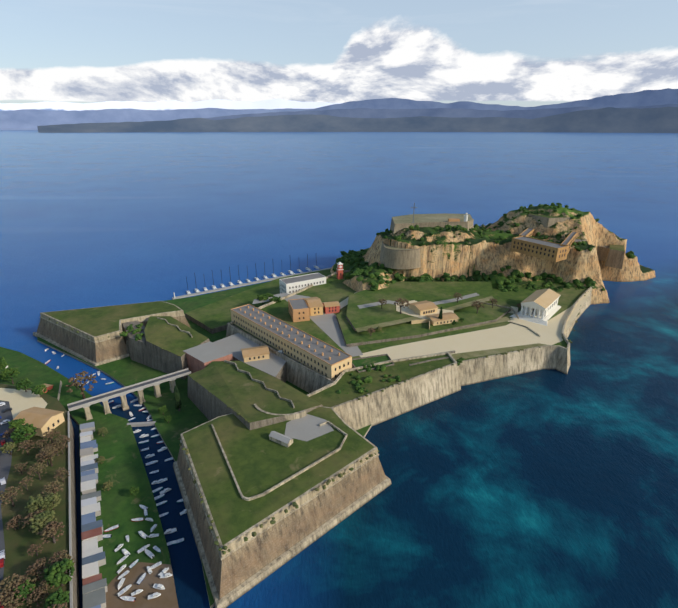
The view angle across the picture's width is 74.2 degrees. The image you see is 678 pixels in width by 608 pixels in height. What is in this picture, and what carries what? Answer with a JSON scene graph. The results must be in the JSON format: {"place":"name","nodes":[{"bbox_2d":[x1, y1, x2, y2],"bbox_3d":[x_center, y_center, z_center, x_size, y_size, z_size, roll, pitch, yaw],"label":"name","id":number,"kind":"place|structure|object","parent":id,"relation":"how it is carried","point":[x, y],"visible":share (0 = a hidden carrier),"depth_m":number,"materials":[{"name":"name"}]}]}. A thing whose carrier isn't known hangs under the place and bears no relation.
{"place":"outdoors","nodes":[
{"label":"outdoors","id":0,"kind":"place"},
{"bbox_2d":[0,401,13,589],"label":"town road","id":1,"kind":"structure","parent":0,"point":[5,461],"depth_m":215.38,"materials":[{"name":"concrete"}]},
{"bbox_2d":[0,388,46,418],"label":"paved plaza","id":2,"kind":"structure","parent":1,"relation":"on","point":[20,400],"depth_m":264.27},
{"bbox_2d":[0,348,61,399],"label":"lawn","id":3,"kind":"structure","parent":0,"point":[34,373],"depth_m":308.67,"materials":[{"name":"plant"}]},
{"bbox_2d":[0,367,19,383],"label":"green tree","id":4,"kind":"object","parent":3,"relation":"on","point":[9,372],"visible":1,"depth_m":291.36,"materials":[{"name":"green plant"}]},
{"bbox_2d":[0,384,79,607],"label":"park ground","id":5,"kind":"structure","parent":0,"point":[18,543],"depth_m":188.43,"materials":[{"name":"plant"}]},
{"bbox_2d":[0,442,17,454],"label":"olive tree","id":6,"kind":"object","parent":5,"relation":"on","point":[9,446],"visible":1,"depth_m":217.17,"materials":[{"name":"green plant"}]},
{"bbox_2d":[0,486,23,506],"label":"bare tree","id":7,"kind":"object","parent":5,"relation":"on","point":[8,494],"visible":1,"depth_m":187.23,"materials":[{"name":"brown plant"}]},
{"bbox_2d":[0,572,24,598],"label":"bare tree","id":8,"kind":"object","parent":5,"relation":"on","point":[8,584],"visible":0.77,"depth_m":150.15,"materials":[{"name":"brown plant"}]},
{"bbox_2d":[0,591,24,607],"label":"bare tree","id":9,"kind":"object","parent":5,"relation":"on","point":[15,601],"visible":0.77,"depth_m":145.70,"materials":[{"name":"brown plant"}]},
{"bbox_2d":[0,579,25,607],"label":"bare tree","id":10,"kind":"object","parent":5,"relation":"on","point":[9,595],"visible":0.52,"depth_m":146.80,"materials":[{"name":"brown plant"}]},
{"bbox_2d":[7,514,23,528],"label":"bare tree","id":11,"kind":"object","parent":5,"relation":"on","point":[15,521],"visible":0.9,"depth_m":177.28,"materials":[{"name":"brown plant"}]},
{"bbox_2d":[7,418,24,431],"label":"green tree","id":12,"kind":"object","parent":5,"relation":"on","point":[16,423],"visible":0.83,"depth_m":230.45,"materials":[{"name":"green plant"}]},
{"bbox_2d":[13,462,27,474],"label":"bare tree","id":13,"kind":"object","parent":5,"relation":"on","point":[20,467],"visible":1,"depth_m":205.73,"materials":[{"name":"brown plant"}]},
{"bbox_2d":[10,423,36,444],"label":"green tree","id":14,"kind":"object","parent":5,"relation":"on","point":[19,432],"visible":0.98,"depth_m":222.18,"materials":[{"name":"green plant"}]},
{"bbox_2d":[15,378,32,391],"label":"green tree","id":15,"kind":"object","parent":5,"relation":"on","point":[21,384],"visible":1,"depth_m":268.10,"materials":[{"name":"green plant"}]},
{"bbox_2d":[13,579,35,602],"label":"green tree","id":16,"kind":"object","parent":5,"relation":"on","point":[25,592],"visible":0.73,"depth_m":148.71,"materials":[{"name":"green plant"}]},
{"bbox_2d":[12,574,36,599],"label":"bare tree","id":17,"kind":"object","parent":5,"relation":"on","point":[24,579],"visible":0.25,"depth_m":151.62,"materials":[{"name":"brown plant"}]},
{"bbox_2d":[17,474,33,490],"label":"bare tree","id":18,"kind":"object","parent":5,"relation":"on","point":[24,481],"visible":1,"depth_m":196.73,"materials":[{"name":"brown plant"}]},
{"bbox_2d":[17,440,34,454],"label":"bare tree","id":19,"kind":"object","parent":5,"relation":"on","point":[29,443],"visible":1,"depth_m":217.50,"materials":[{"name":"brown plant"}]},
{"bbox_2d":[22,509,44,531],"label":"bare tree","id":20,"kind":"object","parent":5,"relation":"on","point":[27,516],"visible":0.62,"depth_m":175.43,"materials":[{"name":"brown plant"}]},
{"bbox_2d":[23,561,46,582],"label":"bare tree","id":21,"kind":"object","parent":5,"relation":"on","point":[38,566],"visible":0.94,"depth_m":156.68,"materials":[{"name":"brown plant"}]},
{"bbox_2d":[27,543,43,555],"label":"bare tree","id":22,"kind":"object","parent":5,"relation":"on","point":[30,549],"visible":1,"depth_m":166.42,"materials":[{"name":"brown plant"}]},
{"bbox_2d":[24,494,47,513],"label":"olive tree","id":23,"kind":"object","parent":5,"relation":"on","point":[32,505],"visible":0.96,"depth_m":182.88,"materials":[{"name":"green plant"}]},
{"bbox_2d":[26,588,46,606],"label":"bare tree","id":24,"kind":"object","parent":5,"relation":"on","point":[34,599],"visible":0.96,"depth_m":148.85,"materials":[{"name":"brown plant"}]},
{"bbox_2d":[27,461,47,479],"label":"bare tree","id":25,"kind":"object","parent":5,"relation":"on","point":[38,466],"visible":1,"depth_m":202.08,"materials":[{"name":"brown plant"}]},
{"bbox_2d":[13,407,64,436],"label":"building","id":26,"kind":"structure","parent":5,"relation":"on","point":[42,420],"depth_m":236.89,"materials":[{"name":"beige paint"}]},
{"bbox_2d":[31,384,46,396],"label":"green tree","id":27,"kind":"object","parent":5,"relation":"on","point":[37,389],"visible":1,"depth_m":263.21,"materials":[{"name":"green plant"}]},
{"bbox_2d":[29,510,56,534],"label":"olive tree","id":28,"kind":"object","parent":5,"relation":"on","point":[41,520],"visible":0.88,"depth_m":173.35,"materials":[{"name":"green plant"}]},
{"bbox_2d":[35,579,53,594],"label":"bare tree","id":29,"kind":"object","parent":5,"relation":"on","point":[45,586],"visible":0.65,"depth_m":151.90,"materials":[{"name":"brown plant"}]},
{"bbox_2d":[36,446,59,466],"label":"bare tree","id":30,"kind":"object","parent":5,"relation":"on","point":[49,451],"visible":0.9,"depth_m":209.14,"materials":[{"name":"brown plant"}]},
{"bbox_2d":[37,517,64,543],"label":"bare tree","id":31,"kind":"object","parent":5,"relation":"on","point":[43,532],"visible":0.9,"depth_m":170.37,"materials":[{"name":"brown plant"}]},
{"bbox_2d":[41,492,60,510],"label":"olive tree","id":32,"kind":"object","parent":5,"relation":"on","point":[50,499],"visible":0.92,"depth_m":184.68,"materials":[{"name":"green plant"}]},
{"bbox_2d":[41,429,60,443],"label":"bare tree","id":33,"kind":"object","parent":5,"relation":"on","point":[49,434],"visible":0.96,"depth_m":223.91,"materials":[{"name":"brown plant"}]},
{"bbox_2d":[41,521,60,539],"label":"bare tree","id":34,"kind":"object","parent":5,"relation":"on","point":[56,524],"visible":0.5,"depth_m":172.19,"materials":[{"name":"brown plant"}]},
{"bbox_2d":[39,480,63,495],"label":"bare tree","id":35,"kind":"object","parent":5,"relation":"on","point":[50,487],"visible":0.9,"depth_m":190.21,"materials":[{"name":"brown plant"}]},
{"bbox_2d":[44,587,69,607],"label":"green tree","id":36,"kind":"object","parent":5,"relation":"on","point":[55,597],"visible":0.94,"depth_m":146.32,"materials":[{"name":"green plant"}]},
{"bbox_2d":[48,550,68,566],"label":"bare tree","id":37,"kind":"object","parent":5,"relation":"on","point":[53,561],"visible":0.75,"depth_m":161.11,"materials":[{"name":"brown plant"}]},
{"bbox_2d":[43,558,74,586],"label":"green tree","id":38,"kind":"object","parent":5,"relation":"on","point":[59,568],"visible":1,"depth_m":153.53,"materials":[{"name":"green plant"}]},
{"bbox_2d":[53,467,69,481],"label":"bare tree","id":39,"kind":"object","parent":5,"relation":"on","point":[59,472],"visible":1,"depth_m":200.64,"materials":[{"name":"brown plant"}]},
{"bbox_2d":[54,434,69,448],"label":"bare tree","id":40,"kind":"object","parent":5,"relation":"on","point":[65,438],"visible":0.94,"depth_m":221.52,"materials":[{"name":"brown plant"}]},
{"bbox_2d":[68,411,72,607],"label":"wall","id":41,"kind":"structure","parent":5,"relation":"on","point":[70,549],"depth_m":184.87,"materials":[{"name":"stone"}]},
{"bbox_2d":[0,347,104,424],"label":"moat bank","id":42,"kind":"structure","parent":0,"point":[78,415],"depth_m":284.87,"materials":[{"name":"plant"}]},
{"bbox_2d":[65,371,96,398],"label":"bare tree","id":43,"kind":"object","parent":42,"relation":"on","point":[75,383],"visible":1,"depth_m":278.46,"materials":[{"name":"brown plant"}]},
{"bbox_2d":[79,413,173,585],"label":"moat bank","id":44,"kind":"structure","parent":0,"point":[122,468],"depth_m":206.38,"materials":[{"name":"plant"}]},
{"bbox_2d":[80,422,107,607],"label":"row of sheds","id":45,"kind":"object","parent":44,"relation":"on","point":[94,589],"visible":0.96,"depth_m":189.05,"materials":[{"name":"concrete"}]},
{"bbox_2d":[102,480,112,490],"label":"olive tree","id":46,"kind":"object","parent":44,"relation":"on","point":[109,483],"visible":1,"depth_m":209.81,"materials":[{"name":"green plant"}]},
{"bbox_2d":[127,421,155,426],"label":"moat footbridge","id":47,"kind":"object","parent":44,"relation":"on","point":[138,424],"visible":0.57,"depth_m":259.68,"materials":[{"name":"concrete"}]},
{"bbox_2d":[106,562,178,607],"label":"dirt ground","id":48,"kind":"structure","parent":44,"relation":"on","point":[167,598],"depth_m":166.64,"materials":[{"name":"soil"}]},
{"bbox_2d":[120,596,135,601],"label":"boat","id":49,"kind":"object","parent":48,"relation":"on","point":[129,598],"visible":0.98,"depth_m":162.65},
{"bbox_2d":[0,108,310,129],"bbox_3d":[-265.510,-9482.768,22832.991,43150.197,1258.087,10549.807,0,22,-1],"label":"mountain rock","id":50,"kind":"object","parent":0,"point":[27,119],"visible":0.19,"depth_m":24523.97,"materials":[{"name":"stone"}]},
{"bbox_2d":[0,98,340,110],"bbox_3d":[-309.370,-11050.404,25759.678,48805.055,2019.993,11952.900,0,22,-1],"label":"cloud","id":51,"kind":"structure","parent":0,"point":[278,103],"depth_m":29104.36,"materials":[{"name":"white"}]},
{"bbox_2d":[37,281,371,607],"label":"grassy ground","id":52,"kind":"structure","parent":0,"point":[126,371],"depth_m":297.32,"materials":[{"name":"plant"}]},
{"bbox_2d":[33,301,190,365],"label":"bastion","id":53,"kind":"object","parent":52,"relation":"on","point":[95,324],"visible":0.65,"depth_m":348.63,"materials":[{"name":"green plant"}]},
{"bbox_2d":[67,368,190,419],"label":"bridge","id":54,"kind":"structure","parent":52,"relation":"on","point":[86,403],"depth_m":274.26,"materials":[{"name":"stone"}]},
{"bbox_2d":[122,320,146,365],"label":"fortress wall","id":55,"kind":"structure","parent":52,"relation":"on","point":[137,351],"depth_m":326.25,"materials":[{"name":"beige stone"}]},
{"bbox_2d":[144,316,208,378],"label":"bastion","id":56,"kind":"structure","parent":52,"relation":"on","point":[160,333],"depth_m":319.16,"materials":[{"name":"plant"}]},
{"bbox_2d":[174,386,181,410],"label":"cypress tree","id":57,"kind":"object","parent":52,"relation":"on","point":[178,404],"visible":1,"depth_m":267.35,"materials":[{"name":"green plant"}]},
{"bbox_2d":[212,333,286,381],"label":"paved courtyard","id":58,"kind":"structure","parent":52,"relation":"on","point":[274,365],"depth_m":307.10,"materials":[{"name":"concrete"}]},
{"bbox_2d":[241,345,269,361],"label":"small building","id":59,"kind":"structure","parent":58,"relation":"on","point":[256,353],"depth_m":303.51,"materials":[{"name":"beige paint"}]},
{"bbox_2d":[188,361,322,429],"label":"bastion","id":60,"kind":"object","parent":52,"relation":"on","point":[230,386],"depth_m":254.97,"materials":[{"name":"plant"}]},
{"bbox_2d":[254,404,305,419],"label":"curved wall","id":61,"kind":"structure","parent":60,"relation":"on","point":[296,415],"depth_m":230.15,"materials":[{"name":"stone"}]},
{"bbox_2d":[226,322,306,366],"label":"parapet wall","id":62,"kind":"structure","parent":52,"relation":"on","point":[262,342],"depth_m":328.41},
{"bbox_2d":[230,304,351,379],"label":"long barracks","id":63,"kind":"structure","parent":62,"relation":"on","point":[325,359],"depth_m":308.44,"materials":[{"name":"beige paint"}]},
{"bbox_2d":[173,406,390,607],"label":"bastion","id":64,"kind":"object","parent":52,"relation":"on","point":[260,462],"visible":0.75,"depth_m":192.22,"materials":[{"name":"green plant"}]},
{"bbox_2d":[269,431,292,446],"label":"bastion casemate","id":65,"kind":"object","parent":64,"relation":"on","point":[281,439],"visible":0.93,"depth_m":212.40,"materials":[{"name":"stone"}]},
{"bbox_2d":[285,414,333,440],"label":"paved area","id":66,"kind":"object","parent":64,"relation":"on","point":[307,427],"depth_m":223.26,"materials":[{"name":"concrete"}]},
{"bbox_2d":[49,292,585,554],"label":"wall weeds","id":67,"kind":"object","parent":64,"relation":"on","point":[295,504],"depth_m":192.52,"materials":[{"name":"green plant"}]},
{"bbox_2d":[183,341,232,373],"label":"flat-roofed building","id":68,"kind":"structure","parent":0,"point":[201,357],"depth_m":305.03,"materials":[{"name":"concrete"}]},
{"bbox_2d":[185,269,330,333],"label":"grass field","id":69,"kind":"structure","parent":0,"point":[213,318],"depth_m":417.27,"materials":[{"name":"green plant"}]},
{"bbox_2d":[279,273,325,293],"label":"white building","id":70,"kind":"structure","parent":69,"relation":"on","point":[289,285],"depth_m":440.23,"materials":[{"name":"paint"}]},
{"bbox_2d":[224,360,294,407],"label":"parapet wall","id":71,"kind":"structure","parent":0,"point":[259,381],"depth_m":264.88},
{"bbox_2d":[211,421,347,500],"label":"parapet wall","id":72,"kind":"structure","parent":0,"point":[290,477],"depth_m":196.96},
{"bbox_2d":[252,293,362,356],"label":"barracks forecourt paving","id":73,"kind":"structure","parent":0,"point":[328,324],"depth_m":355.42,"materials":[{"name":"concrete"}]},
{"bbox_2d":[0,130,677,607],"bbox_3d":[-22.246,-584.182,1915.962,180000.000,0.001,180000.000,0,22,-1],"label":"sea","id":74,"kind":"structure","parent":0,"point":[546,488],"depth_m":406.24,"materials":[{"name":"liquid"}]},
{"bbox_2d":[172,267,331,298],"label":"breakwater","id":75,"kind":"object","parent":74,"relation":"in","point":[220,289],"depth_m":487.02,"materials":[{"name":"concrete"}]},
{"bbox_2d":[0,0,677,106],"label":"sky","id":76,"kind":"structure","parent":0,"point":[522,53],"materials":[{"name":"white"}]},
{"bbox_2d":[336,262,343,278],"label":"clock tower","id":77,"kind":"structure","parent":0,"point":[339,268],"depth_m":460.42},
{"bbox_2d":[37,107,677,132],"bbox_3d":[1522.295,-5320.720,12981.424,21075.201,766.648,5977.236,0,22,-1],"label":"distant hills","id":78,"kind":"structure","parent":0,"point":[632,120],"depth_m":14547.71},
{"bbox_2d":[307,352,460,430],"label":"sea wall","id":79,"kind":"structure","parent":0,"point":[435,382],"depth_m":271.18,"materials":[{"name":"stone"}]},
{"bbox_2d":[352,355,392,370],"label":"grass patch","id":80,"kind":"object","parent":79,"relation":"on","point":[362,362],"depth_m":294.15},
{"bbox_2d":[352,354,393,372],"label":"low wall","id":81,"kind":"structure","parent":79,"relation":"on","point":[353,365],"depth_m":296.22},
{"bbox_2d":[409,357,448,365],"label":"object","id":82,"kind":"structure","parent":79,"relation":"on","point":[428,361],"depth_m":294.09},
{"bbox_2d":[226,270,591,392],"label":"plateau sea wall","id":83,"kind":"structure","parent":0,"point":[556,356],"depth_m":324.55,"materials":[{"name":"stone"}]},
{"bbox_2d":[288,298,309,321],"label":"house","id":84,"kind":"structure","parent":83,"relation":"on","point":[299,310],"depth_m":362.66,"materials":[{"name":"paint"}]},
{"bbox_2d":[304,297,323,315],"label":"house","id":85,"kind":"structure","parent":83,"relation":"on","point":[315,305],"depth_m":374.17,"materials":[{"name":"paint"}]},
{"bbox_2d":[322,301,339,313],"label":"red house","id":86,"kind":"structure","parent":83,"relation":"on","point":[331,307],"depth_m":378.07,"materials":[{"name":"paint"}]},
{"bbox_2d":[120,284,584,397],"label":"shrubs","id":87,"kind":"object","parent":83,"relation":"on","point":[357,385],"depth_m":282.64,"materials":[{"name":"green plant"}]},
{"bbox_2d":[508,317,550,334],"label":"temple forecourt","id":88,"kind":"structure","parent":83,"relation":"on","point":[539,329],"depth_m":353.64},
{"bbox_2d":[509,289,560,325],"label":"temple-style church","id":89,"kind":"structure","parent":83,"relation":"on","point":[541,307],"depth_m":370.09,"materials":[{"name":"white paint"}]},
{"bbox_2d":[357,293,478,308],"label":"terrace path","id":90,"kind":"structure","parent":0,"point":[435,303],"depth_m":389.59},
{"bbox_2d":[346,281,491,330],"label":"terrace lawn","id":91,"kind":"structure","parent":0,"point":[357,316],"depth_m":403.53,"materials":[{"name":"green plant"}]},
{"bbox_2d":[394,298,408,313],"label":"bare tree","id":92,"kind":"object","parent":91,"relation":"on","point":[402,302],"visible":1,"depth_m":362.58,"materials":[{"name":"brown plant"}]},
{"bbox_2d":[336,289,511,346],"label":"terrace lawn","id":93,"kind":"structure","parent":0,"point":[486,314],"depth_m":348.48,"materials":[{"name":"green plant"}]},
{"bbox_2d":[411,319,429,328],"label":"stage wall","id":94,"kind":"structure","parent":93,"relation":"on","point":[420,321],"depth_m":353.34,"materials":[{"name":"beige paint"}]},
{"bbox_2d":[425,312,458,325],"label":"low tiled shop","id":95,"kind":"structure","parent":93,"relation":"on","point":[448,317],"depth_m":353.53,"materials":[{"name":"beige paint"}]},
{"bbox_2d":[355,296,493,331],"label":"retaining wall","id":96,"kind":"structure","parent":0,"point":[409,319],"depth_m":355.21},
{"bbox_2d":[396,300,453,318],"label":"terrace yard gravel","id":97,"kind":"structure","parent":0,"point":[406,310],"depth_m":370.57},
{"bbox_2d":[409,300,438,314],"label":"cafe tiled arcade","id":98,"kind":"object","parent":97,"relation":"on","point":[424,307],"visible":0.96,"depth_m":367.23,"materials":[{"name":"beige paint"}]},
{"bbox_2d":[204,104,677,119],"bbox_3d":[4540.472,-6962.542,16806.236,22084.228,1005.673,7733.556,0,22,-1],"label":"hills","id":99,"kind":"structure","parent":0,"point":[432,112],"depth_m":19649.10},
{"bbox_2d":[360,323,562,359],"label":"paved esplanade","id":100,"kind":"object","parent":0,"point":[510,335],"depth_m":327.44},
{"bbox_2d":[443,317,510,332],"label":"wall","id":101,"kind":"structure","parent":0,"point":[503,319],"depth_m":360.84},
{"bbox_2d":[303,88,677,110],"bbox_3d":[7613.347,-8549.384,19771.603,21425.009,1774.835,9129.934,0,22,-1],"label":"mountain range","id":102,"kind":"structure","parent":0,"point":[653,97],"depth_m":22062.86,"materials":[{"name":"stone"}]},
{"bbox_2d":[330,205,655,304],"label":"rock hills","id":103,"kind":"structure","parent":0,"point":[485,254],"depth_m":462.02,"materials":[{"name":"stone"}]},
{"bbox_2d":[380,241,420,268],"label":"curved bastion wall","id":104,"kind":"structure","parent":103,"relation":"on","point":[392,257],"depth_m":444.97,"materials":[{"name":"stone"}]},
{"bbox_2d":[390,213,473,234],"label":"fortress wall","id":105,"kind":"structure","parent":103,"relation":"on","point":[422,218],"depth_m":497.65,"materials":[{"name":"stone"}]},
{"bbox_2d":[395,219,473,225],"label":"fortress wall","id":106,"kind":"structure","parent":105,"relation":"on","point":[434,222],"depth_m":482.44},
{"bbox_2d":[448,213,467,221],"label":"lighthouse","id":107,"kind":"object","parent":105,"relation":"on","point":[457,219],"visible":0.92,"depth_m":487.60,"materials":[{"name":"white paint"}]},
{"bbox_2d":[332,203,634,291],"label":"hill shrubs","id":108,"kind":"object","parent":103,"relation":"on","point":[355,260],"visible":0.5,"depth_m":453.80,"materials":[{"name":"green plant"}]},
{"bbox_2d":[519,227,533,236],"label":"building wing","id":109,"kind":"structure","parent":103,"relation":"on","point":[528,232],"depth_m":472.70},
{"bbox_2d":[510,236,568,261],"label":"barracks building","id":110,"kind":"structure","parent":103,"relation":"on","point":[544,249],"depth_m":425.85,"materials":[{"name":"stone"}]},
{"bbox_2d":[528,209,576,227],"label":"fortress wall","id":111,"kind":"structure","parent":103,"relation":"on","point":[546,221],"depth_m":481.80,"materials":[{"name":"grey stone"}]},
{"bbox_2d":[560,231,577,251],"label":"building wing","id":112,"kind":"structure","parent":103,"relation":"on","point":[570,239],"depth_m":446.40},
{"bbox_2d":[598,246,608,260],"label":"fortress wall","id":113,"kind":"structure","parent":103,"relation":"on","point":[603,252],"depth_m":500.37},
{"bbox_2d":[605,244,624,268],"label":"fortress wall","id":114,"kind":"structure","parent":103,"relation":"on","point":[615,257],"depth_m":482.60,"materials":[{"name":"brown stone"}]},
{"bbox_2d":[451,343,545,359],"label":"dry ground","id":115,"kind":"structure","parent":0,"point":[465,355],"depth_m":314.29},
{"bbox_2d":[547,290,590,336],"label":"fortress wall","id":116,"kind":"structure","parent":0,"point":[555,324],"depth_m":366.48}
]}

